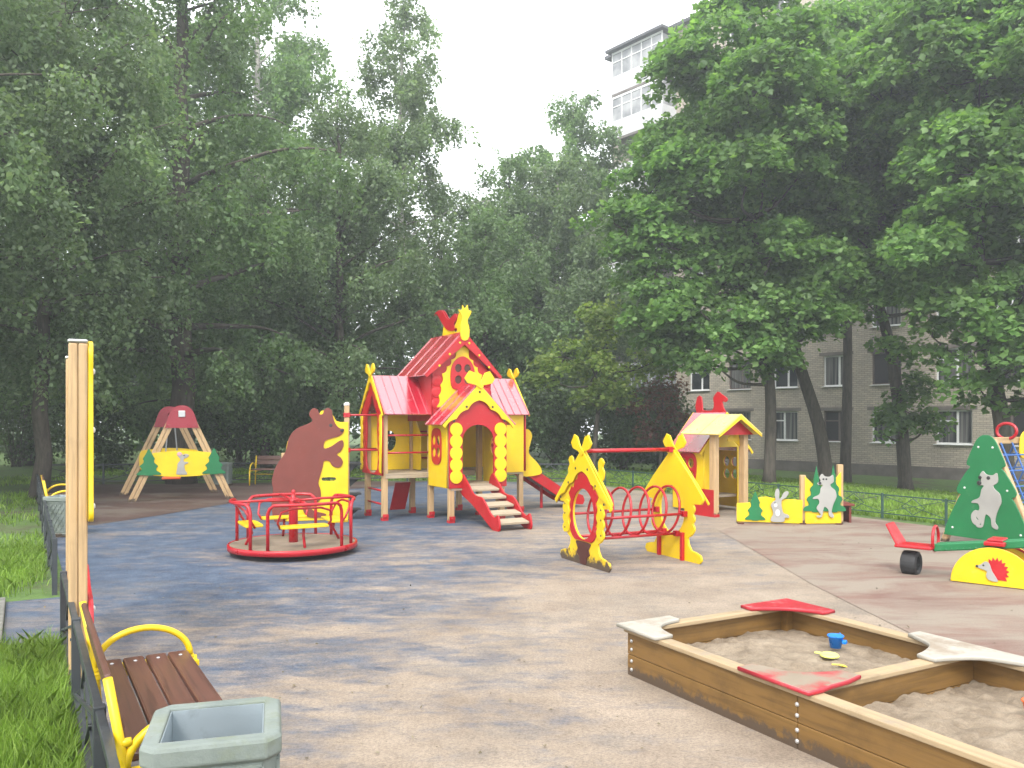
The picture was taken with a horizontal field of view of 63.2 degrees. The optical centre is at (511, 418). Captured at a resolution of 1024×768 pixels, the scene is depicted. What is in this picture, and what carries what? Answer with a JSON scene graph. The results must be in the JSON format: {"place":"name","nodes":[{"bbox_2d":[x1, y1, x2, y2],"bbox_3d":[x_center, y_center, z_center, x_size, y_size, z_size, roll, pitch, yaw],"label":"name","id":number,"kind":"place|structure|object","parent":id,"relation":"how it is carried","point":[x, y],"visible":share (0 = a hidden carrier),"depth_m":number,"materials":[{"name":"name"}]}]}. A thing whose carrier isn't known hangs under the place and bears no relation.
{"place":"outdoors","nodes":[
{"label":"outdoors","id":0,"kind":"place"},
{"bbox_2d":[3,597,59,644],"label":"entrance paving","id":1,"kind":"structure","parent":0,"point":[28,616],"depth_m":7.48,"materials":[{"name":"grey rubber"}]},
{"bbox_2d":[50,481,424,524],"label":"red rubber paving","id":2,"kind":"structure","parent":0,"point":[111,504],"depth_m":18.82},
{"bbox_2d":[41,475,65,495],"bbox_3d":[-7.822,1.409,14.460,0.621,0.786,1.617,0,0,-30],"label":"bench","id":3,"kind":"object","parent":2,"relation":"on","point":[46,490],"visible":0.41,"depth_m":14.32,"materials":[{"name":"metal"}]},
{"bbox_2d":[119,405,233,501],"bbox_3d":[-7.679,0.775,18.995,2.514,2.117,2.008,0,0,-20],"label":"swing","id":4,"kind":"object","parent":2,"relation":"on","point":[158,459],"visible":0.94,"depth_m":18.22,"materials":[{"name":"brown wood"}]},
{"bbox_2d":[213,462,232,485],"bbox_3d":[-7.750,1.492,22.300,0.430,0.615,0.430,0,0,-3],"label":"litter bin","id":5,"kind":"object","parent":2,"relation":"on","point":[226,467],"visible":0.51,"depth_m":22.13,"materials":[{"name":"grey concrete"}]},
{"bbox_2d":[249,456,280,485],"bbox_3d":[-6.150,1.409,22.452,1.717,0.786,0.621,0,0,0],"label":"bench","id":6,"kind":"object","parent":2,"relation":"on","point":[268,460],"visible":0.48,"depth_m":22.69,"materials":[{"name":"wood"}]},
{"bbox_2d":[2,0,709,433],"label":"sky","id":7,"kind":"structure","parent":0,"point":[502,63],"materials":[{"name":"white"}]},
{"bbox_2d":[56,481,942,767],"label":"rubber paving","id":8,"kind":"structure","parent":0,"point":[432,639],"depth_m":7.28,"materials":[{"name":"rubber"}]},
{"bbox_2d":[43,494,65,536],"bbox_3d":[-6.880,1.492,12.750,0.430,0.615,0.430,0,0,4],"label":"litter bin","id":9,"kind":"object","parent":8,"relation":"on","point":[56,504],"visible":0.3,"depth_m":12.54,"materials":[{"name":"grey concrete"}]},
{"bbox_2d":[79,601,221,767],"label":"bench","id":10,"kind":"object","parent":8,"relation":"on","point":[180,677],"visible":0.68,"depth_m":4.16,"materials":[{"name":"wood"}]},
{"bbox_2d":[139,696,281,767],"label":"litter bin","id":11,"kind":"object","parent":8,"relation":"on","point":[240,733],"visible":1,"depth_m":3.00,"materials":[{"name":"grey concrete"}]},
{"bbox_2d":[227,490,356,558],"bbox_3d":[-2.930,1.377,11.150,1.690,0.845,1.690,0,0,-8],"label":"merry go round","id":12,"kind":"object","parent":8,"relation":"on","point":[293,543],"visible":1,"depth_m":10.92,"materials":[{"name":"red paint"}]},
{"bbox_2d":[271,402,388,521],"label":"climbing wall","id":13,"kind":"structure","parent":8,"relation":"on","point":[318,449],"depth_m":14.57,"materials":[{"name":"yellow paint"}]},
{"bbox_2d":[359,305,584,531],"bbox_3d":[-0.120,-0.121,15.134,4.474,3.878,3.415,0,0,-29],"label":"playhouse","id":14,"kind":"object","parent":8,"relation":"on","point":[458,400],"visible":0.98,"depth_m":14.95,"materials":[{"name":"yellow wood"}]},
{"bbox_2d":[431,428,441,464],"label":"window","id":15,"kind":"structure","parent":14,"relation":"in","point":[436,432],"depth_m":14.59,"materials":[{"name":"red paint"}]},
{"bbox_2d":[450,356,474,389],"bbox_3d":[-0.888,-0.818,15.008,0.487,0.604,0.022,0,0,-29],"label":"gable window","id":16,"kind":"structure","parent":14,"relation":"in","point":[462,361],"depth_m":14.97,"materials":[{"name":"red paint"}]},
{"bbox_2d":[455,364,469,383],"bbox_3d":[-0.896,-0.800,15.023,0.380,0.440,0.012,0,0,-29],"label":"gable window back","id":17,"kind":"structure","parent":14,"relation":"in","point":[458,368],"depth_m":14.99,"materials":[{"name":"brown paint"}]},
{"bbox_2d":[33,501,994,767],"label":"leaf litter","id":18,"kind":"object","parent":8,"relation":"on","point":[499,649],"visible":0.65,"depth_m":7.17,"materials":[{"name":"brown plant"}]},
{"bbox_2d":[555,433,709,572],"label":"crawl tunnel","id":19,"kind":"structure","parent":8,"relation":"on","point":[671,470],"depth_m":10.43,"materials":[{"name":"yellow paint"}]},
{"bbox_2d":[667,392,761,517],"bbox_3d":[3.961,0.640,15.952,1.623,2.320,1.752,0,0,-29],"label":"toy hut","id":20,"kind":"object","parent":8,"relation":"on","point":[717,435],"visible":0.84,"depth_m":15.69,"materials":[{"name":"yellow wood"}]},
{"bbox_2d":[680,452,696,478],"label":"side window","id":21,"kind":"structure","parent":20,"relation":"in","point":[687,455],"depth_m":15.95,"materials":[{"name":"red paint"}]},
{"bbox_2d":[724,456,734,478],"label":"side window","id":22,"kind":"structure","parent":20,"relation":"in","point":[726,456],"depth_m":16.61,"materials":[{"name":"red paint"}]},
{"bbox_2d":[616,598,1023,767],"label":"sandbox","id":23,"kind":"object","parent":8,"relation":"on","point":[827,717],"visible":0.89,"depth_m":4.95,"materials":[{"name":"wood"}]},
{"bbox_2d":[687,629,1023,763],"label":"sand","id":24,"kind":"structure","parent":23,"relation":"in","point":[983,716],"depth_m":4.92,"materials":[{"name":"beige sand"}]},
{"bbox_2d":[814,651,839,658],"bbox_3d":[2.099,1.573,5.546,0.162,0.018,0.124,0,0,44],"label":"sand mould","id":25,"kind":"object","parent":24,"relation":"on","point":[830,655],"visible":1,"depth_m":5.52,"materials":[{"name":"plastic"}]},
{"bbox_2d":[827,633,846,648],"bbox_3d":[2.261,1.547,5.788,0.131,0.095,0.116,0,0,38],"label":"toy bucket","id":26,"kind":"object","parent":24,"relation":"on","point":[836,641],"visible":1,"depth_m":5.76,"materials":[{"name":"blue plastic"}]},
{"bbox_2d":[0,430,1023,767],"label":"ground","id":27,"kind":"structure","parent":0,"point":[22,526],"depth_m":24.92,"materials":[{"name":"green plant"}]},
{"bbox_2d":[0,597,5,640],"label":"kerb","id":28,"kind":"structure","parent":27,"relation":"on","point":[2,605],"depth_m":7.49,"materials":[{"name":"concrete"}]},
{"bbox_2d":[0,375,65,466],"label":"shrub","id":29,"kind":"object","parent":27,"relation":"on","point":[18,446],"visible":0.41,"depth_m":30.61,"materials":[{"name":"green plant"}]},
{"bbox_2d":[36,474,56,594],"bbox_3d":[-8.738,1.535,15.411,0.050,0.630,16.101,0,0,-30],"label":"fence","id":30,"kind":"object","parent":27,"relation":"on","point":[50,538],"visible":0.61,"depth_m":10.00,"materials":[{"name":"metal"}]},
{"bbox_2d":[0,8,139,465],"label":"tree","id":31,"kind":"object","parent":27,"relation":"on","point":[30,463],"visible":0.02,"depth_m":31.80,"materials":[{"name":"green plant"}]},
{"bbox_2d":[0,0,142,346],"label":"tree","id":32,"kind":"object","parent":27,"relation":"on","point":[22,178],"visible":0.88,"depth_m":16.19,"materials":[{"name":"green plant"}]},
{"bbox_2d":[65,339,94,684],"bbox_3d":[-3.361,0.610,6.448,0.169,2.380,2.110,0,0,-29],"label":"game stand","id":33,"kind":"object","parent":27,"relation":"on","point":[80,431],"visible":0.82,"depth_m":5.61,"materials":[{"name":"brown wood"}]},
{"bbox_2d":[0,0,174,415],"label":"tree","id":34,"kind":"object","parent":27,"relation":"on","point":[23,378],"visible":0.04,"depth_m":23.28,"materials":[{"name":"green plant"}]},
{"bbox_2d":[26,374,150,470],"bbox_3d":[-14.821,-0.057,29.101,5.893,3.887,2.858,0,0,38],"label":"shrub","id":35,"kind":"object","parent":27,"relation":"on","point":[110,456],"visible":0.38,"depth_m":28.64,"materials":[{"name":"green plant"}]},
{"bbox_2d":[60,571,120,767],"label":"fence","id":36,"kind":"object","parent":27,"relation":"on","point":[103,749],"visible":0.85,"depth_m":4.26,"materials":[{"name":"metal"}]},
{"bbox_2d":[0,0,230,499],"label":"tree","id":37,"kind":"object","parent":27,"relation":"on","point":[104,218],"visible":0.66,"depth_m":18.30,"materials":[{"name":"green plant"}]},
{"bbox_2d":[70,40,266,450],"bbox_3d":[-13.402,-6.767,33.294,7.865,17.284,10.991,0,0,-28],"label":"tree","id":38,"kind":"object","parent":27,"relation":"on","point":[152,407],"visible":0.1,"depth_m":32.86,"materials":[{"name":"green plant"}]},
{"bbox_2d":[0,0,376,484],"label":"tree","id":39,"kind":"object","parent":27,"relation":"on","point":[241,225],"visible":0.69,"depth_m":22.15,"materials":[{"name":"green plant"}]},
{"bbox_2d":[51,461,407,483],"bbox_3d":[-7.853,1.535,23.089,9.875,0.630,0.050,0,0,-9],"label":"fence","id":40,"kind":"object","parent":27,"relation":"on","point":[103,465],"visible":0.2,"depth_m":22.69,"materials":[{"name":"metal"}]},
{"bbox_2d":[192,382,281,466],"bbox_3d":[-10.379,-0.213,31.196,5.982,4.217,2.918,0,0,42],"label":"shrub","id":41,"kind":"object","parent":27,"relation":"on","point":[238,446],"visible":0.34,"depth_m":31.10,"materials":[{"name":"green plant"}]},
{"bbox_2d":[120,173,374,467],"bbox_3d":[-8.355,-3.237,28.329,8.036,10.324,7.684,0,0,-2],"label":"tree","id":42,"kind":"object","parent":27,"relation":"on","point":[273,431],"visible":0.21,"depth_m":27.25,"materials":[{"name":"green plant"}]},
{"bbox_2d":[145,0,372,462],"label":"tree","id":43,"kind":"object","parent":27,"relation":"on","point":[286,82],"visible":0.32,"depth_m":32.96,"materials":[{"name":"green plant"}]},
{"bbox_2d":[0,219,610,450],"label":"woods","id":44,"kind":"object","parent":27,"relation":"on","point":[355,434],"depth_m":50.84,"materials":[{"name":"green plant"}]},
{"bbox_2d":[257,379,391,461],"bbox_3d":[-6.441,-0.089,30.626,5.699,3.968,2.879,0,0,-16],"label":"shrub","id":45,"kind":"object","parent":27,"relation":"on","point":[359,395],"visible":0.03,"depth_m":30.47,"materials":[{"name":"green plant"}]},
{"bbox_2d":[201,84,482,439],"bbox_3d":[-5.796,-4.567,27.896,8.683,12.889,8.808,0,0,-20],"label":"tree","id":46,"kind":"object","parent":27,"relation":"on","point":[385,332],"visible":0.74,"depth_m":26.21,"materials":[{"name":"green plant"}]},
{"bbox_2d":[388,431,438,469],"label":"shrub","id":47,"kind":"object","parent":27,"relation":"on","point":[392,442],"visible":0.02,"depth_m":28.25,"materials":[{"name":"green plant"}]},
{"bbox_2d":[308,0,521,441],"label":"birch tree","id":48,"kind":"object","parent":27,"relation":"on","point":[414,141],"visible":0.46,"depth_m":31.89,"materials":[{"name":"green plant"}]},
{"bbox_2d":[383,195,593,458],"bbox_3d":[-0.942,-3.179,31.141,7.980,10.403,7.197,0,0,20],"label":"tree","id":49,"kind":"object","parent":27,"relation":"on","point":[498,286],"visible":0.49,"depth_m":30.21,"materials":[{"name":"green plant"}]},
{"bbox_2d":[423,464,568,478],"bbox_3d":[-0.516,1.560,23.728,4.830,0.580,0.050,0,0,4],"label":"fence","id":50,"kind":"object","parent":27,"relation":"on","point":[541,469],"visible":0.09,"depth_m":23.60,"materials":[{"name":"metal"}]},
{"bbox_2d":[497,370,533,428],"bbox_3d":[-0.672,0.122,28.647,2.496,3.505,4.356,0,0,-21],"label":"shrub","id":51,"kind":"object","parent":27,"relation":"on","point":[524,387],"visible":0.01,"depth_m":27.89,"materials":[{"name":"green plant"}]},
{"bbox_2d":[446,145,592,426],"bbox_3d":[0.169,-5.048,36.448,7.959,14.038,7.225,0,0,-34],"label":"tree","id":52,"kind":"object","parent":27,"relation":"on","point":[508,167],"visible":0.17,"depth_m":35.48,"materials":[{"name":"green plant"}]},
{"bbox_2d":[523,373,605,470],"bbox_3d":[1.530,0.111,29.335,2.781,3.622,4.468,0,0,-39],"label":"shrub","id":53,"kind":"object","parent":27,"relation":"on","point":[560,436],"visible":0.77,"depth_m":28.74,"materials":[{"name":"green plant"}]},
{"bbox_2d":[479,150,656,463],"bbox_3d":[2.414,-4.625,35.172,8.860,13.351,6.922,0,0,30],"label":"tree","id":54,"kind":"object","parent":27,"relation":"on","point":[583,248],"visible":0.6,"depth_m":34.05,"materials":[{"name":"green plant"}]},
{"bbox_2d":[480,89,661,459],"bbox_3d":[3.271,-6.608,39.066,8.517,17.645,10.641,0,0,16],"label":"tree","id":55,"kind":"object","parent":27,"relation":"on","point":[570,123],"visible":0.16,"depth_m":38.34,"materials":[{"name":"green plant"}]},
{"bbox_2d":[516,293,679,467],"bbox_3d":[2.791,-1.090,26.207,5.366,5.912,3.065,0,0,0],"label":"maple tree","id":56,"kind":"object","parent":27,"relation":"on","point":[604,391],"visible":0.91,"depth_m":26.03,"materials":[{"name":"green plant"}]},
{"bbox_2d":[565,378,670,470],"bbox_3d":[3.976,0.201,29.684,4.282,3.569,2.737,0,0,-29],"label":"shrub","id":57,"kind":"object","parent":27,"relation":"on","point":[619,427],"visible":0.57,"depth_m":29.15,"materials":[{"name":"green plant"}]},
{"bbox_2d":[615,373,692,467],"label":"tree","id":58,"kind":"object","parent":27,"relation":"on","point":[660,389],"visible":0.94,"depth_m":27.29,"materials":[{"name":"green plant"}]},
{"bbox_2d":[629,378,696,470],"bbox_3d":[5.529,0.221,31.024,3.670,3.811,2.698,0,0,-13],"label":"shrub","id":59,"kind":"object","parent":27,"relation":"on","point":[655,445],"visible":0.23,"depth_m":30.56,"materials":[{"name":"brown plant"}]},
{"bbox_2d":[678,408,728,466],"bbox_3d":[7.002,0.892,30.316,2.287,2.515,2.903,0,0,3],"label":"shrub","id":60,"kind":"object","parent":27,"relation":"on","point":[682,427],"visible":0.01,"depth_m":30.20,"materials":[{"name":"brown plant"}]},
{"bbox_2d":[568,0,873,483],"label":"maple tree","id":61,"kind":"object","parent":27,"relation":"on","point":[728,140],"visible":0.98,"depth_m":23.43,"materials":[{"name":"green plant"}]},
{"bbox_2d":[596,468,955,525],"bbox_3d":[6.957,1.595,14.433,0.035,0.510,20.728,0,0,-29],"label":"fence","id":62,"kind":"object","parent":27,"relation":"on","point":[882,511],"visible":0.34,"depth_m":15.16,"materials":[{"name":"metal"}]},
{"bbox_2d":[671,0,943,481],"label":"maple tree","id":63,"kind":"object","parent":27,"relation":"on","point":[868,158],"visible":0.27,"depth_m":24.89,"materials":[{"name":"green plant"}]},
{"bbox_2d":[604,0,1023,483],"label":"apartment block","id":64,"kind":"structure","parent":27,"relation":"on","point":[946,457],"depth_m":39.48,"materials":[{"name":"grey brick"}]},
{"bbox_2d":[691,369,709,390],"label":"window","id":65,"kind":"structure","parent":64,"relation":"in","point":[699,383],"depth_m":45.36,"materials":[{"name":"clear glass"}]},
{"bbox_2d":[725,358,750,389],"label":"window","id":66,"kind":"structure","parent":64,"relation":"in","point":[737,375],"depth_m":43.39,"materials":[{"name":"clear glass"}]},
{"bbox_2d":[725,408,753,439],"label":"window","id":67,"kind":"structure","parent":64,"relation":"in","point":[746,412],"depth_m":43.05,"materials":[{"name":"clear glass"}]},
{"bbox_2d":[775,367,798,388],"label":"window","id":68,"kind":"structure","parent":64,"relation":"in","point":[788,380],"depth_m":41.22,"materials":[{"name":"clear glass"}]},
{"bbox_2d":[776,0,797,15],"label":"window","id":69,"kind":"structure","parent":64,"relation":"in","point":[782,1],"depth_m":41.48,"materials":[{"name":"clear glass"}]},
{"bbox_2d":[776,408,800,440],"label":"window","id":70,"kind":"structure","parent":64,"relation":"in","point":[787,418],"depth_m":41.14,"materials":[{"name":"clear glass"}]},
{"bbox_2d":[819,351,852,386],"bbox_3d":[15.224,-2.300,39.038,0.273,1.640,1.720,0,0,-39],"label":"window","id":71,"kind":"structure","parent":64,"relation":"in","point":[833,365],"depth_m":39.27,"materials":[{"name":"clear glass"}]},
{"bbox_2d":[820,407,852,441],"bbox_3d":[15.224,0.300,39.038,0.273,1.640,1.720,0,0,-39],"label":"window","id":72,"kind":"structure","parent":64,"relation":"in","point":[832,415],"depth_m":39.27,"materials":[{"name":"grey glass"}]},
{"bbox_2d":[867,407,895,443],"bbox_3d":[16.727,0.300,37.162,0.273,1.640,1.760,0,0,-39],"label":"window","id":73,"kind":"structure","parent":64,"relation":"in","point":[868,408],"depth_m":37.50,"materials":[{"name":"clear glass"}]},
{"bbox_2d":[867,349,900,385],"bbox_3d":[16.727,-2.300,37.162,0.273,1.640,1.760,0,0,-39],"label":"window","id":74,"kind":"structure","parent":64,"relation":"in","point":[880,371],"depth_m":37.48,"materials":[{"name":"grey glass"}]},
{"bbox_2d":[872,304,900,327],"bbox_3d":[16.727,-4.900,37.162,0.273,1.640,1.760,0,0,-39],"label":"window","id":75,"kind":"structure","parent":64,"relation":"in","point":[896,321],"depth_m":37.01,"materials":[{"name":"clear glass"}]},
{"bbox_2d":[931,406,976,445],"bbox_3d":[18.541,0.300,34.905,0.273,1.640,1.880,0,0,-39],"label":"window","id":76,"kind":"structure","parent":64,"relation":"in","point":[963,435],"depth_m":34.83,"materials":[{"name":"white glass"}]},
{"bbox_2d":[937,342,976,380],"bbox_3d":[18.577,-2.316,34.930,0.182,1.608,1.880,0,0,-39],"label":"window","id":77,"kind":"structure","parent":64,"relation":"in","point":[952,348],"depth_m":34.92,"materials":[{"name":"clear glass"}]},
{"bbox_2d":[990,406,1023,446],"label":"window","id":78,"kind":"structure","parent":64,"relation":"in","point":[1018,420],"depth_m":33.07,"materials":[{"name":"grey glass"}]},
{"bbox_2d":[997,285,1023,307],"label":"window","id":79,"kind":"structure","parent":64,"relation":"in","point":[1022,285],"depth_m":33.06,"materials":[{"name":"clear glass"}]},
{"bbox_2d":[1000,365,1023,380],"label":"window","id":80,"kind":"structure","parent":64,"relation":"in","point":[1006,376],"depth_m":33.33,"materials":[{"name":"grey glass"}]},
{"bbox_2d":[754,0,922,483],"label":"maple tree","id":81,"kind":"object","parent":27,"relation":"on","point":[846,439],"visible":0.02,"depth_m":31.34,"materials":[{"name":"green plant"}]},
{"bbox_2d":[799,0,1017,489],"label":"maple tree","id":82,"kind":"object","parent":27,"relation":"on","point":[896,419],"visible":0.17,"depth_m":25.41,"materials":[{"name":"green plant"}]},
{"bbox_2d":[842,0,1023,490],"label":"maple tree","id":83,"kind":"object","parent":27,"relation":"on","point":[972,44],"visible":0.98,"depth_m":20.47,"materials":[{"name":"green plant"}]},
{"bbox_2d":[948,51,1023,391],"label":"maple tree","id":84,"kind":"object","parent":27,"relation":"on","point":[1002,81],"visible":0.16,"depth_m":20.44,"materials":[{"name":"green plant"}]},
{"bbox_2d":[719,516,1023,655],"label":"worn red paving","id":85,"kind":"structure","parent":0,"point":[817,555],"depth_m":9.30,"materials":[{"name":"rubber"}]},
{"bbox_2d":[737,464,854,524],"bbox_3d":[4.926,1.290,14.229,2.144,1.020,0.937,0,0,-21],"label":"play screen","id":86,"kind":"object","parent":85,"relation":"on","point":[817,503],"visible":1,"depth_m":14.06,"materials":[{"name":"yellow paint"}]},
{"bbox_2d":[886,522,1023,588],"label":"seesaw","id":87,"kind":"object","parent":85,"relation":"on","point":[995,561],"visible":1,"depth_m":8.99,"materials":[{"name":"yellow paint"}]},
{"bbox_2d":[940,422,1023,541],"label":"climbing frame","id":88,"kind":"object","parent":85,"relation":"on","point":[988,503],"visible":0.98,"depth_m":11.52,"materials":[{"name":"green paint"}]}
]}

